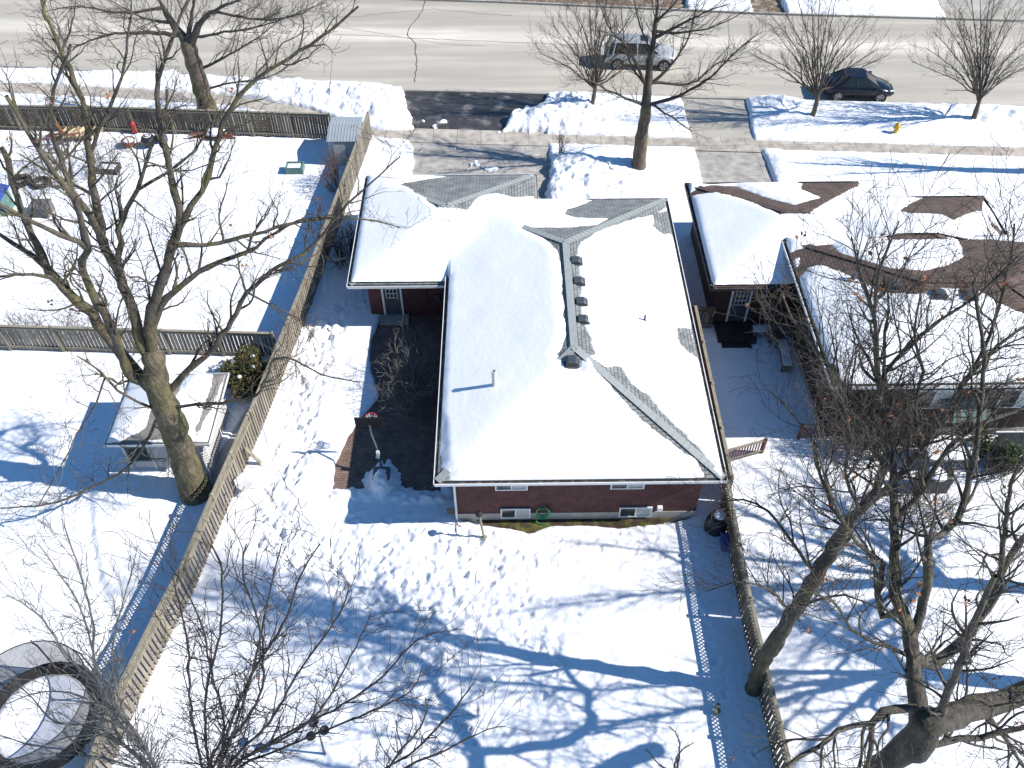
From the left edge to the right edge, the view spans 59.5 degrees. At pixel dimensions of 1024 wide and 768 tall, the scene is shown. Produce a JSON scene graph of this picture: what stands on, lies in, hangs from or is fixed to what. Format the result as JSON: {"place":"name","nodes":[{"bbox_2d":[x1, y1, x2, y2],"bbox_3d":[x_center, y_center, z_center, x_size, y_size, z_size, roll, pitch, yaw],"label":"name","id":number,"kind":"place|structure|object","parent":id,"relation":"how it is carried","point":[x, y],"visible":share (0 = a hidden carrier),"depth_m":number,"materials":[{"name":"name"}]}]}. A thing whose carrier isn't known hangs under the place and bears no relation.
{"place":"outdoors","nodes":[
{"label":"outdoors","id":0,"kind":"place"},
{"bbox_2d":[206,424,244,485],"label":"path","id":1,"kind":"structure","parent":0,"point":[223,452],"depth_m":36.66,"materials":[{"name":"white snow"}]},
{"bbox_2d":[333,315,442,491],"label":"patio","id":2,"kind":"structure","parent":0,"point":[409,451],"depth_m":37.76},
{"bbox_2d":[354,412,390,480],"bbox_3d":[-5.356,2.543,35.388,1.044,2.568,2.165,-18,50,-15],"label":"basketball hoop","id":3,"kind":"object","parent":2,"relation":"on","point":[370,423],"visible":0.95,"depth_m":35.14,"materials":[{"name":"grey paint"}]},
{"bbox_2d":[368,319,440,428],"bbox_3d":[-4.301,-0.607,38.215,3.712,2.660,5.864,-1,48,0],"label":"bare bush","id":4,"kind":"object","parent":2,"relation":"on","point":[405,370],"visible":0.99,"depth_m":38.50,"materials":[{"name":"brown plant"}]},
{"bbox_2d":[404,91,546,130],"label":"driveway apron","id":5,"kind":"object","parent":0,"point":[468,111],"visible":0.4,"depth_m":54.77,"materials":[{"name":"grey asphalt"}]},
{"bbox_2d":[410,142,550,198],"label":"driveway","id":6,"kind":"structure","parent":0,"point":[441,158],"depth_m":51.04,"materials":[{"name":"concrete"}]},
{"bbox_2d":[0,0,1023,767],"bbox_3d":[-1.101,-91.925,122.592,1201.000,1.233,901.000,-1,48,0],"label":"snowy ground","id":7,"kind":"structure","parent":0,"point":[592,650],"depth_m":33.95,"materials":[{"name":"white snow"}]},
{"bbox_2d":[0,183,14,216],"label":"playhouse","id":8,"kind":"object","parent":7,"relation":"on","point":[4,197],"visible":0.56,"depth_m":47.15,"materials":[{"name":"teal paint"}]},
{"bbox_2d":[14,174,31,186],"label":"round planter","id":9,"kind":"object","parent":7,"relation":"on","point":[26,182],"visible":0.49,"depth_m":49.35,"materials":[{"name":"rubber"}]},
{"bbox_2d":[27,198,53,217],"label":"swing frame","id":10,"kind":"object","parent":7,"relation":"on","point":[42,213],"visible":0.49,"depth_m":47.16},
{"bbox_2d":[30,176,50,188],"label":"round planter","id":11,"kind":"object","parent":7,"relation":"on","point":[32,183],"visible":0.45,"depth_m":49.03,"materials":[{"name":"rubber"}]},
{"bbox_2d":[1,302,96,339],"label":"bare bush","id":12,"kind":"object","parent":7,"relation":"on","point":[24,323],"visible":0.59,"depth_m":40.76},
{"bbox_2d":[0,640,104,767],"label":"trampoline","id":13,"kind":"object","parent":7,"relation":"on","point":[16,661],"visible":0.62,"depth_m":28.56,"materials":[{"name":"brown metal"}]},
{"bbox_2d":[14,130,123,194],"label":"bare bush","id":14,"kind":"object","parent":7,"relation":"on","point":[97,156],"visible":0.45,"depth_m":49.38,"materials":[{"name":"brown plant"}]},
{"bbox_2d":[36,122,103,140],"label":"stacked logs","id":15,"kind":"object","parent":7,"relation":"on","point":[72,132],"visible":0.48,"depth_m":52.05,"materials":[{"name":"brown wood"}]},
{"bbox_2d":[0,433,184,767],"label":"young tree","id":16,"kind":"object","parent":7,"relation":"on","point":[130,731],"visible":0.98,"depth_m":21.19,"materials":[{"name":"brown plant"}]},
{"bbox_2d":[96,161,121,174],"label":"crate","id":17,"kind":"object","parent":7,"relation":"on","point":[104,163],"visible":0.57,"depth_m":49.97,"materials":[{"name":"grey metal"}]},
{"bbox_2d":[121,136,134,147],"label":"fire pit","id":18,"kind":"object","parent":7,"relation":"on","point":[132,143],"visible":0.65,"depth_m":51.53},
{"bbox_2d":[130,121,136,133],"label":"garden gnome post","id":19,"kind":"object","parent":7,"relation":"on","point":[133,127],"visible":0.85,"depth_m":52.37,"materials":[{"name":"red plastic"}]},
{"bbox_2d":[0,324,274,356],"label":"board fence","id":20,"kind":"object","parent":7,"relation":"on","point":[52,330],"visible":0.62,"depth_m":39.96,"materials":[{"name":"wood"}]},
{"bbox_2d":[140,134,154,147],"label":"kettle grill","id":21,"kind":"object","parent":7,"relation":"on","point":[147,140],"visible":0.71,"depth_m":51.28,"materials":[{"name":"black metal"}]},
{"bbox_2d":[0,104,330,137],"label":"board fence","id":22,"kind":"object","parent":7,"relation":"on","point":[141,114],"visible":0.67,"depth_m":52.02,"materials":[{"name":"grey wood"}]},
{"bbox_2d":[104,372,229,479],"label":"garden shed","id":23,"kind":"structure","parent":7,"relation":"on","point":[206,430],"depth_m":35.29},
{"bbox_2d":[124,447,151,461],"bbox_3d":[-14.781,2.721,35.353,0.870,1.050,0.095,-1,48,0],"label":"window","id":24,"kind":"structure","parent":23,"relation":"in","point":[145,451],"depth_m":35.34,"materials":[{"name":"black glass"}]},
{"bbox_2d":[82,412,257,767],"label":"lattice fence","id":25,"kind":"object","parent":7,"relation":"on","point":[241,442],"visible":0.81,"depth_m":31.57,"materials":[{"name":"beige wood"}]},
{"bbox_2d":[2,0,348,124],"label":"street tree","id":26,"kind":"object","parent":7,"relation":"on","point":[194,66],"visible":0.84,"depth_m":49.72,"materials":[{"name":"brown plant"}]},
{"bbox_2d":[188,127,235,139],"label":"lumber pile","id":27,"kind":"object","parent":7,"relation":"on","point":[214,132],"visible":0.48,"depth_m":52.13,"materials":[{"name":"brown wood"}]},
{"bbox_2d":[0,0,456,522],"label":"bare tree","id":28,"kind":"object","parent":7,"relation":"on","point":[195,486],"visible":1,"depth_m":27.62,"materials":[{"name":"brown plant"}]},
{"bbox_2d":[218,343,267,401],"bbox_3d":[-11.480,-0.555,38.758,2.630,1.897,2.568,-36,57,-28],"label":"evergreen bush","id":29,"kind":"object","parent":7,"relation":"on","point":[242,363],"visible":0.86,"depth_m":38.37,"materials":[{"name":"green plant"}]},
{"bbox_2d":[233,472,254,496],"bbox_3d":[-10.473,3.993,35.120,0.450,0.950,0.480,25,52,21],"label":"garden chair","id":30,"kind":"object","parent":7,"relation":"on","point":[247,484],"visible":0.95,"depth_m":35.06,"materials":[{"name":"plastic"}]},
{"bbox_2d":[244,446,261,464],"bbox_3d":[-10.382,2.878,35.944,0.474,0.986,0.160,3,48,3],"label":"loose plank","id":31,"kind":"object","parent":7,"relation":"on","point":[253,455],"visible":1,"depth_m":35.93,"materials":[{"name":"beige wood"}]},
{"bbox_2d":[254,425,274,470],"bbox_3d":[-10.122,2.569,36.173,0.598,1.117,1.416,-17,50,-15],"label":"metal stand","id":32,"kind":"object","parent":7,"relation":"on","point":[267,445],"visible":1,"depth_m":35.95,"materials":[{"name":"grey metal"}]},
{"bbox_2d":[285,161,304,174],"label":"garden chest","id":33,"kind":"object","parent":7,"relation":"on","point":[294,167],"visible":1,"depth_m":49.84,"materials":[{"name":"teal paint"}]},
{"bbox_2d":[101,470,494,767],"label":"young tree","id":34,"kind":"object","parent":7,"relation":"on","point":[220,758],"visible":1,"depth_m":18.87,"materials":[{"name":"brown plant"}]},
{"bbox_2d":[248,111,371,436],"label":"board fence","id":35,"kind":"object","parent":7,"relation":"on","point":[259,409],"visible":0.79,"depth_m":42.05,"materials":[{"name":"wood"}]},
{"bbox_2d":[306,720,328,754],"bbox_3d":[-5.913,11.054,27.797,0.819,2.445,0.460,-1,48,0],"label":"garden spinner","id":36,"kind":"object","parent":7,"relation":"on","point":[323,727],"visible":0.52,"depth_m":27.08,"materials":[{"name":"grey paint"}]},
{"bbox_2d":[316,148,356,194],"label":"bare bush","id":37,"kind":"object","parent":7,"relation":"on","point":[330,173],"visible":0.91,"depth_m":48.21,"materials":[{"name":"brown plant"}]},
{"bbox_2d":[323,219,355,272],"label":"bare bush","id":38,"kind":"object","parent":7,"relation":"on","point":[341,248],"visible":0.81,"depth_m":43.99,"materials":[{"name":"brown plant"}]},
{"bbox_2d":[326,116,362,164],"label":"metal shed","id":39,"kind":"structure","parent":7,"relation":"on","point":[341,133],"depth_m":49.78,"materials":[{"name":"metal"}]},
{"bbox_2d":[333,144,347,164],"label":"door","id":40,"kind":"structure","parent":39,"relation":"in","point":[337,146],"depth_m":49.83,"materials":[{"name":"metal"}]},
{"bbox_2d":[352,607,533,767],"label":"young tree","id":41,"kind":"object","parent":7,"relation":"on","point":[401,751],"visible":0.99,"depth_m":22.03,"materials":[{"name":"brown plant"}]},
{"bbox_2d":[446,508,460,526],"bbox_3d":[-2.197,5.068,34.032,0.570,0.968,0.172,19,51,17],"label":"snow shovel","id":42,"kind":"object","parent":7,"relation":"on","point":[451,511],"visible":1,"depth_m":33.85,"materials":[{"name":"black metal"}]},
{"bbox_2d":[475,510,486,539],"bbox_3d":[-1.149,5.308,33.407,0.402,1.854,0.292,-1,48,0],"label":"garden post","id":43,"kind":"object","parent":7,"relation":"on","point":[479,514],"visible":1,"depth_m":33.10,"materials":[{"name":"beige metal"}]},
{"bbox_2d":[346,174,727,533],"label":"brick house","id":44,"kind":"structure","parent":7,"relation":"on","point":[573,383],"depth_m":35.49,"materials":[{"name":"brick"}]},
{"bbox_2d":[381,289,403,314],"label":"door","id":45,"kind":"structure","parent":44,"relation":"in","point":[392,299],"depth_m":41.65,"materials":[{"name":"grey paint"}]},
{"bbox_2d":[495,486,527,490],"bbox_3d":[-0.022,3.711,32.857,1.200,0.600,0.057,-1,48,0],"label":"window","id":46,"kind":"structure","parent":44,"relation":"in","point":[497,488],"depth_m":33.01,"materials":[{"name":"white glass"}]},
{"bbox_2d":[500,508,530,517],"bbox_3d":[0.135,4.926,34.158,1.140,0.600,0.057,-1,48,0],"label":"window","id":47,"kind":"structure","parent":44,"relation":"in","point":[505,512],"depth_m":34.13,"materials":[{"name":"white metal"}]},
{"bbox_2d":[535,507,550,524],"bbox_3d":[1.186,5.007,34.075,0.602,0.917,0.260,-1,48,0],"label":"garden hose","id":48,"kind":"object","parent":44,"relation":"hanging from","point":[544,516],"visible":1,"depth_m":34.17,"materials":[{"name":"green rubber"}]},
{"bbox_2d":[610,484,644,488],"bbox_3d":[4.253,3.665,32.879,1.250,0.600,0.057,-1,48,0],"label":"window","id":49,"kind":"structure","parent":44,"relation":"in","point":[635,486],"depth_m":33.01,"materials":[{"name":"white metal"}]},
{"bbox_2d":[618,507,652,516],"bbox_3d":[4.710,4.883,34.188,1.250,0.620,0.057,-1,48,0],"label":"window","id":50,"kind":"structure","parent":44,"relation":"in","point":[623,511],"depth_m":34.17,"materials":[{"name":"white glass"}]},
{"bbox_2d":[550,128,571,157],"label":"bare bush","id":51,"kind":"object","parent":7,"relation":"on","point":[561,141],"visible":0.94,"depth_m":49.78,"materials":[{"name":"brown plant"}]},
{"bbox_2d":[477,518,671,532],"bbox_3d":[2.489,5.367,34.394,9.300,0.001,1.100,-1,48,0],"label":"flower bed","id":52,"kind":"object","parent":7,"relation":"on","point":[529,525],"visible":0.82,"depth_m":34.42,"materials":[{"name":"soil"}]},
{"bbox_2d":[522,0,674,104],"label":"street tree","id":53,"kind":"object","parent":7,"relation":"on","point":[596,55],"visible":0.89,"depth_m":51.38,"materials":[{"name":"brown plant"}]},
{"bbox_2d":[645,725,694,767],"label":"young tree","id":54,"kind":"object","parent":7,"relation":"on","point":[677,759],"visible":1,"depth_m":24.23,"materials":[{"name":"grey plant"}]},
{"bbox_2d":[556,0,787,170],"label":"street tree","id":55,"kind":"object","parent":7,"relation":"on","point":[648,81],"visible":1,"depth_m":45.93,"materials":[{"name":"brown plant"}]},
{"bbox_2d":[692,306,715,328],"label":"garden gate","id":56,"kind":"structure","parent":7,"relation":"on","point":[704,312],"depth_m":40.88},
{"bbox_2d":[692,303,734,493],"bbox_3d":[8.261,0.600,37.649,0.141,2.040,9.741,0,48,0],"label":"board fence","id":57,"kind":"object","parent":7,"relation":"on","point":[713,396],"visible":0.41,"depth_m":36.70,"materials":[{"name":"wood"}]},
{"bbox_2d":[704,510,726,536],"bbox_3d":[7.737,5.190,33.881,0.840,1.040,0.840,-1,48,0],"label":"composter","id":58,"kind":"object","parent":7,"relation":"on","point":[715,532],"visible":0.73,"depth_m":33.62,"materials":[{"name":"black plastic"}]},
{"bbox_2d":[713,703,720,715],"bbox_3d":[6.690,10.652,29.267,0.220,0.520,0.280,-1,48,0],"label":"pipe stub","id":59,"kind":"object","parent":7,"relation":"on","point":[717,710],"visible":1,"depth_m":29.16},
{"bbox_2d":[719,532,730,551],"bbox_3d":[8.049,5.952,33.537,0.500,0.520,0.620,-1,48,0],"label":"storage bin","id":60,"kind":"object","parent":7,"relation":"on","point":[721,540],"visible":0.54,"depth_m":33.37,"materials":[{"name":"blue plastic"}]},
{"bbox_2d":[728,437,767,460],"bbox_3d":[9.254,2.795,36.133,2.092,1.120,0.110,-14,49,-12],"label":"picket railing","id":61,"kind":"object","parent":7,"relation":"on","point":[763,445],"visible":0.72,"depth_m":36.07,"materials":[{"name":"beige wood"}]},
{"bbox_2d":[720,480,792,767],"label":"lattice fence","id":62,"kind":"object","parent":7,"relation":"on","point":[753,635],"visible":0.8,"depth_m":30.31,"materials":[{"name":"wood"}]},
{"bbox_2d":[752,325,781,338],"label":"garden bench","id":63,"kind":"object","parent":7,"relation":"on","point":[755,328],"visible":0.53,"depth_m":40.73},
{"bbox_2d":[762,299,795,347],"bbox_3d":[11.960,-2.849,39.925,1.767,3.008,1.787,-1,48,0],"label":"bare bush","id":64,"kind":"object","parent":7,"relation":"on","point":[775,326],"visible":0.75,"depth_m":39.97,"materials":[{"name":"brown plant"}]},
{"bbox_2d":[776,339,792,371],"bbox_3d":[12.140,-1.204,40.041,0.480,0.700,1.700,2,48,2],"label":"garden bench","id":65,"kind":"object","parent":7,"relation":"on","point":[785,365],"visible":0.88,"depth_m":39.62,"materials":[{"name":"grey wood"}]},
{"bbox_2d":[797,422,840,439],"bbox_3d":[12.641,1.964,36.873,1.707,1.120,0.110,-5,48,-4],"label":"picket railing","id":66,"kind":"object","parent":7,"relation":"on","point":[800,433],"visible":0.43,"depth_m":36.76,"materials":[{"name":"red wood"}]},
{"bbox_2d":[727,0,916,116],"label":"street tree","id":67,"kind":"object","parent":7,"relation":"on","point":[815,91],"visible":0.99,"depth_m":50.66,"materials":[{"name":"brown plant"}]},
{"bbox_2d":[630,128,1023,696],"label":"bare tree","id":68,"kind":"object","parent":7,"relation":"on","point":[768,652],"visible":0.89,"depth_m":20.89,"materials":[{"name":"brown plant"}]},
{"bbox_2d":[684,181,1023,433],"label":"brown brick house","id":69,"kind":"structure","parent":7,"relation":"on","point":[734,225],"depth_m":39.73,"materials":[{"name":"brick"}]},
{"bbox_2d":[725,291,752,321],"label":"door","id":70,"kind":"structure","parent":69,"relation":"in","point":[739,307],"depth_m":40.80,"materials":[{"name":"grey paint"}]},
{"bbox_2d":[911,389,954,408],"bbox_3d":[16.782,0.604,35.670,1.500,1.100,0.057,-1,48,0],"label":"window","id":71,"kind":"structure","parent":69,"relation":"in","point":[939,391],"depth_m":35.55,"materials":[{"name":"white metal"}]},
{"bbox_2d":[994,388,1023,407],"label":"window","id":72,"kind":"structure","parent":69,"relation":"in","point":[1021,396],"depth_m":35.82,"materials":[{"name":"white metal"}]},
{"bbox_2d":[818,398,929,459],"bbox_3d":[14.563,1.641,35.675,4.184,3.234,2.524,-1,48,0],"label":"bare bush","id":73,"kind":"object","parent":7,"relation":"on","point":[895,434],"visible":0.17,"depth_m":35.67,"materials":[{"name":"brown plant"}]},
{"bbox_2d":[725,204,1023,767],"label":"bare tree","id":74,"kind":"object","parent":7,"relation":"on","point":[915,740],"visible":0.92,"depth_m":20.76,"materials":[{"name":"brown plant"}]},
{"bbox_2d":[893,122,900,132],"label":"fire hydrant","id":75,"kind":"object","parent":7,"relation":"on","point":[897,126],"visible":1,"depth_m":52.19,"materials":[{"name":"yellow metal"}]},
{"bbox_2d":[882,471,962,533],"bbox_3d":[15.681,4.339,33.901,3.131,2.238,2.700,-1,48,0],"label":"bare bush","id":76,"kind":"object","parent":7,"relation":"on","point":[912,513],"visible":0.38,"depth_m":33.86,"materials":[{"name":"brown plant"}]},
{"bbox_2d":[911,423,937,447],"bbox_3d":[16.820,2.102,36.617,1.310,1.282,1.049,-1,48,0],"label":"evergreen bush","id":77,"kind":"object","parent":7,"relation":"on","point":[918,441],"visible":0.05,"depth_m":36.61,"materials":[{"name":"green plant"}]},
{"bbox_2d":[912,466,953,493],"bbox_3d":[16.469,3.789,35.051,1.300,1.130,0.800,-1,48,0],"label":"covered grill","id":78,"kind":"object","parent":7,"relation":"on","point":[944,479],"visible":0.38,"depth_m":34.73,"materials":[{"name":"black metal"}]},
{"bbox_2d":[924,438,978,468],"bbox_3d":[17.455,2.878,35.997,2.000,0.950,1.100,-1,48,0],"label":"patio table","id":79,"kind":"object","parent":7,"relation":"on","point":[960,457],"visible":0.32,"depth_m":35.47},
{"bbox_2d":[903,0,1023,118],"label":"street tree","id":80,"kind":"object","parent":7,"relation":"on","point":[980,92],"visible":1,"depth_m":50.25,"materials":[{"name":"brown plant"}]},
{"bbox_2d":[971,426,996,458],"bbox_3d":[18.731,2.379,35.900,1.031,1.957,1.036,31,55,25],"label":"evergreen bush","id":81,"kind":"object","parent":7,"relation":"on","point":[987,450],"visible":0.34,"depth_m":35.66,"materials":[{"name":"green plant"}]},
{"bbox_2d":[964,438,1021,484],"bbox_3d":[19.250,3.092,35.196,2.426,1.965,2.212,31,55,26],"label":"bare bush","id":82,"kind":"object","parent":7,"relation":"on","point":[989,465],"visible":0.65,"depth_m":35.23,"materials":[{"name":"plant"}]},
{"bbox_2d":[989,439,1023,476],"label":"evergreen bush","id":83,"kind":"object","parent":7,"relation":"on","point":[1013,450],"visible":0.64,"depth_m":35.29,"materials":[{"name":"green plant"}]},
{"bbox_2d":[989,431,1023,465],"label":"shed","id":84,"kind":"object","parent":7,"relation":"on","point":[1011,435],"visible":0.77,"depth_m":35.99,"materials":[{"name":"grey paint"}]},
{"bbox_2d":[1000,474,1023,583],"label":"bare tree","id":85,"kind":"object","parent":7,"relation":"on","point":[1018,497],"visible":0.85,"depth_m":20.11,"materials":[{"name":"brown plant"}]},
{"bbox_2d":[0,0,1023,105],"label":"road","id":86,"kind":"structure","parent":0,"point":[506,63],"depth_m":59.98,"materials":[{"name":"grey asphalt"}]},
{"bbox_2d":[0,64,932,103],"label":"kerb","id":87,"kind":"structure","parent":86,"relation":"on","point":[490,92],"depth_m":55.90,"materials":[{"name":"concrete"}]},
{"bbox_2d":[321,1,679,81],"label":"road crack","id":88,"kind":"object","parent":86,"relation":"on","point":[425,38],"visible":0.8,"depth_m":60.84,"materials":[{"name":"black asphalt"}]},
{"bbox_2d":[604,33,676,70],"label":"parked suv","id":89,"kind":"object","parent":86,"relation":"on","point":[667,58],"visible":0.63,"depth_m":57.34,"materials":[{"name":"silver metal"}]},
{"bbox_2d":[416,0,1023,21],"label":"kerb","id":90,"kind":"structure","parent":86,"relation":"on","point":[718,11],"depth_m":63.15,"materials":[{"name":"concrete"}]},
{"bbox_2d":[820,68,893,101],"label":"parked car","id":91,"kind":"object","parent":86,"relation":"on","point":[864,83],"visible":0.81,"depth_m":54.75,"materials":[{"name":"black paint"}]},
{"bbox_2d":[0,82,1023,156],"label":"pavement","id":92,"kind":"structure","parent":0,"point":[740,144],"depth_m":52.32,"materials":[{"name":"concrete"}]},
{"bbox_2d":[504,0,685,7],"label":"driveway apron","id":93,"kind":"object","parent":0,"point":[679,3],"visible":0.5,"depth_m":64.38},
{"bbox_2d":[681,99,752,137],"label":"driveway apron","id":94,"kind":"object","parent":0,"point":[732,117],"visible":0.8,"depth_m":53.95,"materials":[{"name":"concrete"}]},
{"bbox_2d":[695,151,773,182],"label":"driveway","id":95,"kind":"structure","parent":0,"point":[731,167],"depth_m":50.44,"materials":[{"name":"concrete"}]},
{"bbox_2d":[750,0,784,12],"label":"driveway apron","id":96,"kind":"object","parent":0,"point":[765,8],"visible":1,"depth_m":63.85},
{"bbox_2d":[937,0,1023,21],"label":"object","id":97,"kind":"object","parent":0,"point":[999,14],"visible":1,"depth_m":63.50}
]}

